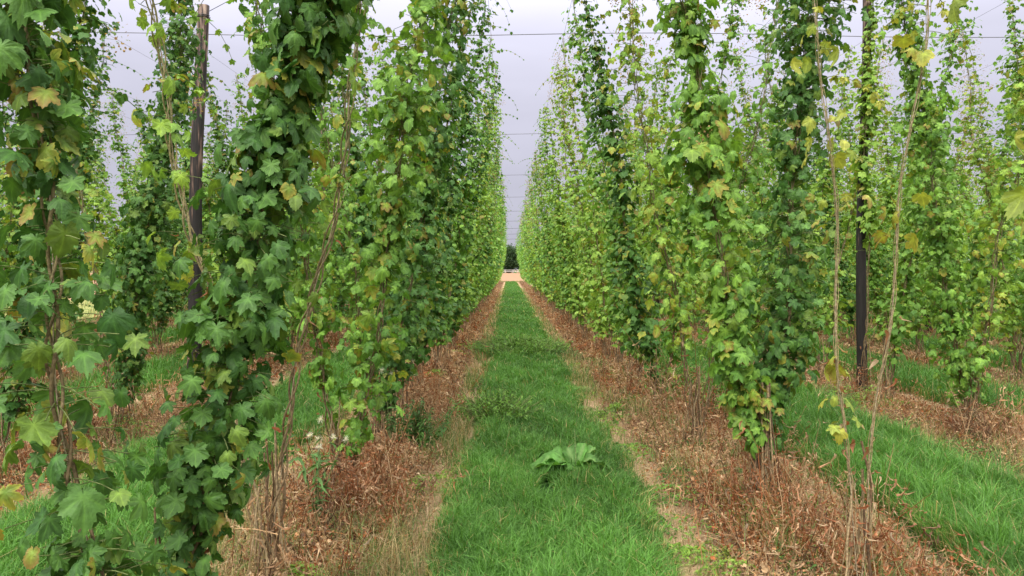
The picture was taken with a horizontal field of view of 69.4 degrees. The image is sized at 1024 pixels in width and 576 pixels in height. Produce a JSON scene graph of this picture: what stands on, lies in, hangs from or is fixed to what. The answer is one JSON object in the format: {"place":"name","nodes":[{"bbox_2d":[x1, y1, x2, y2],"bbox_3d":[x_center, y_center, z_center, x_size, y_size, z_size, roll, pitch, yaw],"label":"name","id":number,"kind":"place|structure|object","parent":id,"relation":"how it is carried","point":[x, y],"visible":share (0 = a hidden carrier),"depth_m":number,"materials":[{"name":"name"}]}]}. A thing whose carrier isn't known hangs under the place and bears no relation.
{"place":"outdoors","nodes":[
{"label":"outdoors","id":0,"kind":"place"},
{"bbox_2d":[0,291,1023,575],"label":"alley grass","id":1,"kind":"structure","parent":0,"point":[972,501],"depth_m":5.61,"materials":[{"name":"green plant"}]},
{"bbox_2d":[0,270,1023,575],"bbox_3d":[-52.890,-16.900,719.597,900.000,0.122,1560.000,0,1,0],"label":"ground","id":2,"kind":"structure","parent":0,"point":[646,474],"depth_m":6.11,"materials":[{"name":"brown plant"}]},
{"bbox_2d":[0,22,58,314],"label":"hop plant","id":3,"kind":"object","parent":2,"relation":"on","point":[7,209],"visible":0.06,"depth_m":9.28,"materials":[{"name":"green plant"}]},
{"bbox_2d":[0,0,121,467],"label":"hop plant","id":4,"kind":"object","parent":2,"relation":"on","point":[81,34],"visible":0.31,"depth_m":5.65,"materials":[{"name":"green plant"}]},
{"bbox_2d":[0,27,146,375],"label":"hop plant","id":5,"kind":"object","parent":2,"relation":"on","point":[88,149],"visible":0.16,"depth_m":10.47,"materials":[{"name":"green plant"}]},
{"bbox_2d":[0,0,187,575],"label":"hop plant","id":6,"kind":"object","parent":2,"relation":"on","point":[37,53],"visible":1,"depth_m":2.22,"materials":[{"name":"green plant"}]},
{"bbox_2d":[68,124,154,310],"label":"hop plant","id":7,"kind":"object","parent":2,"relation":"on","point":[87,206],"visible":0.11,"depth_m":17.43,"materials":[{"name":"green plant"}]},
{"bbox_2d":[76,66,175,314],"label":"hop plant","id":8,"kind":"object","parent":2,"relation":"on","point":[98,200],"visible":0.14,"depth_m":12.69,"materials":[{"name":"green plant"}]},
{"bbox_2d":[41,0,211,423],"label":"hop plant","id":9,"kind":"object","parent":2,"relation":"on","point":[152,205],"visible":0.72,"depth_m":7.21,"materials":[{"name":"green plant"}]},
{"bbox_2d":[94,132,171,311],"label":"hop plant","id":10,"kind":"object","parent":2,"relation":"on","point":[112,222],"visible":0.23,"depth_m":18.29,"materials":[{"name":"green plant"}]},
{"bbox_2d":[110,143,183,323],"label":"hop plant","id":11,"kind":"object","parent":2,"relation":"on","point":[133,185],"visible":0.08,"depth_m":19.84,"materials":[{"name":"green plant"}]},
{"bbox_2d":[94,85,209,351],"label":"hop plant","id":12,"kind":"object","parent":2,"relation":"on","point":[162,314],"visible":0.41,"depth_m":13.73,"materials":[{"name":"green plant"}]},
{"bbox_2d":[116,97,240,342],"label":"hop plant","id":13,"kind":"object","parent":2,"relation":"on","point":[145,132],"visible":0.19,"depth_m":14.93,"materials":[{"name":"green plant"}]},
{"bbox_2d":[187,4,210,366],"bbox_3d":[-4.236,-1.073,9.956,0.396,5.435,0.183,0,1,0],"label":"wooden pole","id":14,"kind":"object","parent":2,"relation":"on","point":[197,145],"visible":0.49,"depth_m":9.88,"materials":[{"name":"brown wood"}]},
{"bbox_2d":[166,115,250,295],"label":"hop plant","id":15,"kind":"object","parent":2,"relation":"on","point":[186,240],"visible":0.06,"depth_m":16.19,"materials":[{"name":"green plant"}]},
{"bbox_2d":[142,32,302,359],"bbox_3d":[-3.991,-1.217,10.550,2.262,4.974,1.113,0,1,2],"label":"hop plant","id":16,"kind":"object","parent":2,"relation":"on","point":[208,215],"visible":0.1,"depth_m":10.54,"materials":[{"name":"green plant"}]},
{"bbox_2d":[123,0,374,575],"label":"hop plant","id":17,"kind":"object","parent":2,"relation":"on","point":[309,45],"visible":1,"depth_m":2.65,"materials":[{"name":"green plant"}]},
{"bbox_2d":[77,0,427,575],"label":"hop plant","id":18,"kind":"object","parent":2,"relation":"on","point":[180,179],"visible":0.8,"depth_m":3.56,"materials":[{"name":"green plant"}]},
{"bbox_2d":[204,57,341,363],"bbox_3d":[-3.982,-1.236,11.713,2.486,4.988,1.151,0,1,-4],"label":"hop plant","id":19,"kind":"object","parent":2,"relation":"on","point":[217,135],"visible":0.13,"depth_m":11.62,"materials":[{"name":"green plant"}]},
{"bbox_2d":[225,72,360,349],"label":"hop plant","id":20,"kind":"object","parent":2,"relation":"on","point":[243,124],"visible":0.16,"depth_m":12.84,"materials":[{"name":"green plant"}]},
{"bbox_2d":[259,96,355,346],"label":"hop plant","id":21,"kind":"object","parent":2,"relation":"on","point":[292,276],"visible":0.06,"depth_m":14.21,"materials":[{"name":"green plant"}]},
{"bbox_2d":[282,412,348,524],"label":"thistle","id":22,"kind":"object","parent":2,"relation":"on","point":[317,465],"visible":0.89,"depth_m":4.32,"materials":[{"name":"leaf"},{"name":"petal"},{"name":"plant stem"}]},
{"bbox_2d":[301,100,367,342],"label":"hop plant","id":23,"kind":"object","parent":2,"relation":"on","point":[362,135],"visible":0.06,"depth_m":15.17,"materials":[{"name":"green plant"}]},
{"bbox_2d":[223,0,455,484],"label":"hop plant","id":24,"kind":"object","parent":2,"relation":"on","point":[404,115],"visible":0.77,"depth_m":4.95,"materials":[{"name":"green plant"}]},
{"bbox_2d":[306,124,380,335],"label":"hop plant","id":25,"kind":"object","parent":2,"relation":"on","point":[341,306],"visible":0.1,"depth_m":16.52,"materials":[{"name":"green plant"}]},
{"bbox_2d":[311,131,383,329],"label":"hop plant","id":26,"kind":"object","parent":2,"relation":"on","point":[334,252],"visible":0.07,"depth_m":17.86,"materials":[{"name":"green plant"}]},
{"bbox_2d":[366,356,416,439],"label":"hop plant","id":27,"kind":"object","parent":2,"relation":"on","point":[390,426],"visible":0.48,"depth_m":6.37,"materials":[{"name":"green plant"}]},
{"bbox_2d":[289,0,513,445],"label":"hop plant","id":28,"kind":"object","parent":2,"relation":"on","point":[420,244],"visible":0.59,"depth_m":6.33,"materials":[{"name":"green plant"}]},
{"bbox_2d":[369,397,460,447],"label":"weed clump","id":29,"kind":"object","parent":2,"relation":"on","point":[420,426],"visible":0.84,"depth_m":6.57,"materials":[{"name":"green plant"}]},
{"bbox_2d":[322,0,512,409],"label":"hop plant","id":30,"kind":"object","parent":2,"relation":"on","point":[364,215],"visible":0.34,"depth_m":7.82,"materials":[{"name":"green plant"}]},
{"bbox_2d":[350,0,496,385],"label":"hop plant","id":31,"kind":"object","parent":2,"relation":"on","point":[450,199],"visible":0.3,"depth_m":9.27,"materials":[{"name":"green plant"}]},
{"bbox_2d":[368,37,523,370],"bbox_3d":[-1.008,-1.254,11.011,2.390,4.996,0.821,0,1,3],"label":"hop plant","id":32,"kind":"object","parent":2,"relation":"on","point":[459,235],"visible":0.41,"depth_m":10.96,"materials":[{"name":"green plant"}]},
{"bbox_2d":[393,62,517,359],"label":"hop plant","id":33,"kind":"object","parent":2,"relation":"on","point":[460,303],"visible":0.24,"depth_m":12.18,"materials":[{"name":"green plant"}]},
{"bbox_2d":[419,119,512,334],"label":"hop plant","id":34,"kind":"object","parent":2,"relation":"on","point":[474,263],"visible":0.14,"depth_m":16.87,"materials":[{"name":"green plant"}]},
{"bbox_2d":[433,104,504,339],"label":"hop plant","id":35,"kind":"object","parent":2,"relation":"on","point":[481,216],"visible":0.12,"depth_m":15.30,"materials":[{"name":"green plant"}]},
{"bbox_2d":[443,132,503,329],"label":"hop plant","id":36,"kind":"object","parent":2,"relation":"on","point":[487,227],"visible":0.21,"depth_m":18.36,"materials":[{"name":"green plant"}]},
{"bbox_2d":[440,143,510,324],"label":"hop plant","id":37,"kind":"object","parent":2,"relation":"on","point":[488,250],"visible":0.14,"depth_m":19.73,"materials":[{"name":"green plant"}]},
{"bbox_2d":[449,165,503,313],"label":"hop plant","id":38,"kind":"object","parent":2,"relation":"on","point":[484,281],"visible":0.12,"depth_m":24.33,"materials":[{"name":"green plant"}]},
{"bbox_2d":[435,84,518,349],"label":"hop plant","id":39,"kind":"object","parent":2,"relation":"on","point":[469,296],"visible":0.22,"depth_m":13.82,"materials":[{"name":"green plant"}]},
{"bbox_2d":[447,385,545,425],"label":"nettle clump","id":40,"kind":"object","parent":2,"relation":"on","point":[497,403],"visible":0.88,"depth_m":7.62,"materials":[{"name":"green plant"}]},
{"bbox_2d":[0,339,997,575],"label":"creeping weeds","id":41,"kind":"object","parent":2,"relation":"on","point":[661,519],"visible":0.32,"depth_m":5.06,"materials":[{"name":"green plant"}]},
{"bbox_2d":[502,243,518,272],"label":"tree","id":42,"kind":"object","parent":2,"relation":"on","point":[511,263],"visible":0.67,"depth_m":293.12,"materials":[{"name":"green plant"}]},
{"bbox_2d":[0,310,1022,575],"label":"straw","id":43,"kind":"object","parent":2,"relation":"on","point":[612,438],"visible":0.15,"depth_m":5.42,"materials":[{"name":"beige plant"}]},
{"bbox_2d":[0,280,1023,575],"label":"dead weeds","id":44,"kind":"object","parent":2,"relation":"on","point":[360,476],"visible":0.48,"depth_m":4.88,"materials":[{"name":"brown plant"}]},
{"bbox_2d":[464,332,575,355],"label":"weed clump","id":45,"kind":"object","parent":2,"relation":"on","point":[527,343],"visible":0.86,"depth_m":13.58,"materials":[{"name":"green plant"}]},
{"bbox_2d":[519,200,554,299],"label":"hop plant","id":46,"kind":"object","parent":2,"relation":"on","point":[536,264],"visible":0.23,"depth_m":35.16,"materials":[{"name":"green plant"}]},
{"bbox_2d":[520,174,575,307],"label":"hop plant","id":47,"kind":"object","parent":2,"relation":"on","point":[544,274],"visible":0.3,"depth_m":27.27,"materials":[{"name":"green plant"}]},
{"bbox_2d":[526,184,571,304],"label":"hop plant","id":48,"kind":"object","parent":2,"relation":"on","point":[542,279],"visible":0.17,"depth_m":28.91,"materials":[{"name":"green plant"}]},
{"bbox_2d":[525,171,581,312],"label":"hop plant","id":49,"kind":"object","parent":2,"relation":"on","point":[548,282],"visible":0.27,"depth_m":25.72,"materials":[{"name":"green plant"}]},
{"bbox_2d":[527,165,586,311],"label":"hop plant","id":50,"kind":"object","parent":2,"relation":"on","point":[545,239],"visible":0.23,"depth_m":24.36,"materials":[{"name":"green plant"}]},
{"bbox_2d":[518,152,596,319],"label":"hop plant","id":51,"kind":"object","parent":2,"relation":"on","point":[551,260],"visible":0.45,"depth_m":21.40,"materials":[{"name":"green plant"}]},
{"bbox_2d":[526,159,589,316],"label":"hop plant","id":52,"kind":"object","parent":2,"relation":"on","point":[555,282],"visible":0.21,"depth_m":22.73,"materials":[{"name":"green plant"}]},
{"bbox_2d":[526,141,604,322],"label":"hop plant","id":53,"kind":"object","parent":2,"relation":"on","point":[550,234],"visible":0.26,"depth_m":19.86,"materials":[{"name":"green plant"}]},
{"bbox_2d":[528,429,611,473],"bbox_3d":[0.425,1.285,5.606,0.676,0.411,0.304,0,1,0],"label":"broad leaved dock","id":54,"kind":"object","parent":2,"relation":"on","point":[574,452],"visible":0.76,"depth_m":5.67,"materials":[{"name":"green plant"}]},
{"bbox_2d":[533,132,608,328],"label":"hop plant","id":55,"kind":"object","parent":2,"relation":"on","point":[562,289],"visible":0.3,"depth_m":18.38,"materials":[{"name":"green plant"}]},
{"bbox_2d":[527,119,618,336],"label":"hop plant","id":56,"kind":"object","parent":2,"relation":"on","point":[563,256],"visible":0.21,"depth_m":16.68,"materials":[{"name":"green plant"}]},
{"bbox_2d":[535,106,633,342],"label":"hop plant","id":57,"kind":"object","parent":2,"relation":"on","point":[560,217],"visible":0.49,"depth_m":15.32,"materials":[{"name":"green plant"}]},
{"bbox_2d":[541,87,650,349],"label":"hop plant","id":58,"kind":"object","parent":2,"relation":"on","point":[570,184],"visible":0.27,"depth_m":13.79,"materials":[{"name":"green plant"}]},
{"bbox_2d":[533,61,668,359],"bbox_3d":[1.467,-1.274,12.283,2.296,4.972,0.956,0,1,3],"label":"hop plant","id":59,"kind":"object","parent":2,"relation":"on","point":[590,283],"visible":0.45,"depth_m":12.25,"materials":[{"name":"green plant"}]},
{"bbox_2d":[535,37,684,369],"bbox_3d":[1.502,-1.212,10.724,2.182,4.944,1.025,0,2,-13],"label":"hop plant","id":60,"kind":"object","parent":2,"relation":"on","point":[597,252],"visible":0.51,"depth_m":10.82,"materials":[{"name":"green plant"}]},
{"bbox_2d":[552,0,738,386],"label":"hop plant","id":61,"kind":"object","parent":2,"relation":"on","point":[609,225],"visible":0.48,"depth_m":9.39,"materials":[{"name":"green plant"}]},
{"bbox_2d":[629,158,692,320],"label":"hop plant","id":62,"kind":"object","parent":2,"relation":"on","point":[657,296],"visible":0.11,"depth_m":21.39,"materials":[{"name":"green plant"}]},
{"bbox_2d":[576,0,756,407],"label":"hop plant","id":63,"kind":"object","parent":2,"relation":"on","point":[633,312],"visible":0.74,"depth_m":7.98,"materials":[{"name":"green plant"}]},
{"bbox_2d":[646,134,703,321],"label":"hop plant","id":64,"kind":"object","parent":2,"relation":"on","point":[697,255],"visible":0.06,"depth_m":18.77,"materials":[{"name":"green plant"}]},
{"bbox_2d":[639,364,725,413],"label":"nettle clump","id":65,"kind":"object","parent":2,"relation":"on","point":[692,381],"visible":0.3,"depth_m":8.46,"materials":[{"name":"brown plant"}]},
{"bbox_2d":[572,0,796,442],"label":"hop plant","id":66,"kind":"object","parent":2,"relation":"on","point":[647,183],"visible":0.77,"depth_m":6.36,"materials":[{"name":"green plant"}]},
{"bbox_2d":[652,124,732,331],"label":"hop plant","id":67,"kind":"object","parent":2,"relation":"on","point":[697,312],"visible":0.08,"depth_m":17.71,"materials":[{"name":"green plant"}]},
{"bbox_2d":[661,118,750,332],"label":"hop plant","id":68,"kind":"object","parent":2,"relation":"on","point":[695,282],"visible":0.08,"depth_m":16.65,"materials":[{"name":"green plant"}]},
{"bbox_2d":[653,0,778,501],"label":"hop plant","id":69,"kind":"object","parent":2,"relation":"on","point":[705,152],"visible":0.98,"depth_m":4.68,"materials":[{"name":"green plant"}]},
{"bbox_2d":[666,108,769,324],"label":"hop plant","id":70,"kind":"object","parent":2,"relation":"on","point":[703,282],"visible":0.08,"depth_m":15.18,"materials":[{"name":"green plant"}]},
{"bbox_2d":[710,544,758,562],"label":"weed clump","id":71,"kind":"object","parent":2,"relation":"on","point":[723,553],"visible":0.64,"depth_m":4.03,"materials":[{"name":"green plant"}]},
{"bbox_2d":[681,102,788,327],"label":"hop plant","id":72,"kind":"object","parent":2,"relation":"on","point":[754,206],"visible":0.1,"depth_m":14.10,"materials":[{"name":"green plant"}]},
{"bbox_2d":[489,223,1021,285],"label":"hops","id":73,"kind":"object","parent":2,"relation":"on","point":[521,255],"visible":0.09,"depth_m":65.61,"materials":[{"name":"green plant"}]},
{"bbox_2d":[703,70,834,337],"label":"hop plant","id":74,"kind":"object","parent":2,"relation":"on","point":[756,318],"visible":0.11,"depth_m":12.77,"materials":[{"name":"green plant"}]},
{"bbox_2d":[726,45,859,360],"bbox_3d":[4.500,-1.261,11.538,2.410,5.008,1.127,0,1,-3],"label":"hop plant","id":75,"kind":"object","parent":2,"relation":"on","point":[825,190],"visible":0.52,"depth_m":11.54,"materials":[{"name":"green plant"}]},
{"bbox_2d":[734,0,870,478],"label":"hop plant","id":76,"kind":"object","parent":2,"relation":"on","point":[777,364],"visible":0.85,"depth_m":5.08,"materials":[{"name":"green plant"}]},
{"bbox_2d":[764,129,847,297],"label":"hop plant","id":77,"kind":"object","parent":2,"relation":"on","point":[822,232],"visible":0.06,"depth_m":17.63,"materials":[{"name":"green plant"}]},
{"bbox_2d":[736,28,900,373],"bbox_3d":[4.357,-1.194,10.471,2.442,4.942,1.309,0,1,-3],"label":"hop plant","id":78,"kind":"object","parent":2,"relation":"on","point":[828,317],"visible":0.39,"depth_m":10.42,"materials":[{"name":"green plant"}]},
{"bbox_2d":[760,379,895,406],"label":"weed clump","id":79,"kind":"object","parent":2,"relation":"on","point":[853,395],"visible":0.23,"depth_m":8.82,"materials":[{"name":"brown plant"}]},
{"bbox_2d":[789,126,882,335],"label":"hop plant","id":80,"kind":"object","parent":2,"relation":"on","point":[840,246],"visible":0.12,"depth_m":16.43,"materials":[{"name":"green plant"}]},
{"bbox_2d":[811,154,882,319],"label":"hop plant","id":81,"kind":"object","parent":2,"relation":"on","point":[849,247],"visible":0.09,"depth_m":21.85,"materials":[{"name":"green plant"}]},
{"bbox_2d":[811,103,905,341],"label":"hop plant","id":82,"kind":"object","parent":2,"relation":"on","point":[849,310],"visible":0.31,"depth_m":15.28,"materials":[{"name":"green plant"}]},
{"bbox_2d":[816,0,904,389],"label":"hop plant","id":83,"kind":"object","parent":2,"relation":"on","point":[869,224],"visible":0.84,"depth_m":9.15,"materials":[{"name":"green plant"}]},
{"bbox_2d":[856,0,871,391],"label":"wooden pole","id":84,"kind":"object","parent":2,"relation":"on","point":[861,315],"visible":0.59,"depth_m":9.27,"materials":[{"name":"brown wood"}]},
{"bbox_2d":[836,145,905,314],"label":"hop plant","id":85,"kind":"object","parent":2,"relation":"on","point":[882,245],"visible":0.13,"depth_m":20.34,"materials":[{"name":"green plant"}]},
{"bbox_2d":[840,139,915,324],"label":"hop plant","id":86,"kind":"object","parent":2,"relation":"on","point":[886,280],"visible":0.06,"depth_m":19.31,"materials":[{"name":"green plant"}]},
{"bbox_2d":[830,86,932,347],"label":"hop plant","id":87,"kind":"object","parent":2,"relation":"on","point":[872,267],"visible":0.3,"depth_m":13.95,"materials":[{"name":"green plant"}]},
{"bbox_2d":[790,0,975,575],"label":"hop plant","id":88,"kind":"object","parent":2,"relation":"on","point":[836,371],"visible":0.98,"depth_m":3.44,"materials":[{"name":"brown plant"}]},
{"bbox_2d":[869,134,956,329],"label":"hop plant","id":89,"kind":"object","parent":2,"relation":"on","point":[881,163],"visible":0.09,"depth_m":18.18,"materials":[{"name":"green plant"}]},
{"bbox_2d":[812,0,1023,237],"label":"hop plant","id":90,"kind":"object","parent":2,"relation":"on","point":[1014,201],"visible":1,"depth_m":1.88,"materials":[{"name":"green plant"}]},
{"bbox_2d":[853,69,1003,357],"bbox_3d":[7.221,-1.290,13.001,2.272,5.008,1.206,0,1,-11],"label":"hop plant","id":91,"kind":"object","parent":2,"relation":"on","point":[887,199],"visible":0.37,"depth_m":12.84,"materials":[{"name":"green plant"}]},
{"bbox_2d":[865,1,992,399],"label":"hop plant","id":92,"kind":"object","parent":2,"relation":"on","point":[898,327],"visible":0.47,"depth_m":8.55,"materials":[{"name":"green plant"}]},
{"bbox_2d":[893,121,999,334],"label":"hop plant","id":93,"kind":"object","parent":2,"relation":"on","point":[961,196],"visible":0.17,"depth_m":16.98,"materials":[{"name":"green plant"}]},
{"bbox_2d":[871,0,1023,428],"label":"hop plant","id":94,"kind":"object","parent":2,"relation":"on","point":[959,360],"visible":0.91,"depth_m":6.96,"materials":[{"name":"green plant"}]},
{"bbox_2d":[873,52,1023,349],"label":"hop plant","id":95,"kind":"object","parent":2,"relation":"on","point":[969,286],"visible":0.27,"depth_m":11.63,"materials":[{"name":"green plant"}]},
{"bbox_2d":[935,121,1020,339],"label":"hop plant","id":96,"kind":"object","parent":2,"relation":"on","point":[961,257],"visible":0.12,"depth_m":15.72,"materials":[{"name":"green plant"}]},
{"bbox_2d":[951,446,1023,472],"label":"weed clump","id":97,"kind":"object","parent":2,"relation":"on","point":[974,457],"visible":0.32,"depth_m":6.05,"materials":[{"name":"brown plant"}]},
{"bbox_2d":[951,28,1023,378],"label":"hop plant","id":98,"kind":"object","parent":2,"relation":"on","point":[986,176],"visible":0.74,"depth_m":10.38,"materials":[{"name":"green plant"}]},
{"bbox_2d":[953,138,1022,324],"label":"hop plant","id":99,"kind":"object","parent":2,"relation":"on","point":[972,233],"visible":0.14,"depth_m":19.39,"materials":[{"name":"green plant"}]},
{"bbox_2d":[959,91,1023,348],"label":"hop plant","id":100,"kind":"object","parent":2,"relation":"on","point":[1009,253],"visible":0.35,"depth_m":14.24,"materials":[{"name":"green plant"}]},
{"bbox_2d":[984,0,1023,275],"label":"hop plant","id":101,"kind":"object","parent":2,"relation":"on","point":[1013,39],"visible":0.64,"depth_m":9.23,"materials":[{"name":"green plant"}]},
{"bbox_2d":[0,0,1023,269],"label":"sky","id":102,"kind":"structure","parent":0,"point":[521,79],"materials":[{"name":"white"}]},
{"bbox_2d":[56,32,1006,37],"bbox_3d":[10.457,-3.667,10.752,49.000,0.070,0.009,0,1,0],"label":"overhead wire","id":103,"kind":"object","parent":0,"point":[584,33],"visible":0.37,"depth_m":10.71,"materials":[{"name":"grey metal"}]},
{"bbox_2d":[417,281,693,575],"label":"grass","id":104,"kind":"structure","parent":0,"point":[583,522],"depth_m":4.93,"materials":[{"name":"green plant"}]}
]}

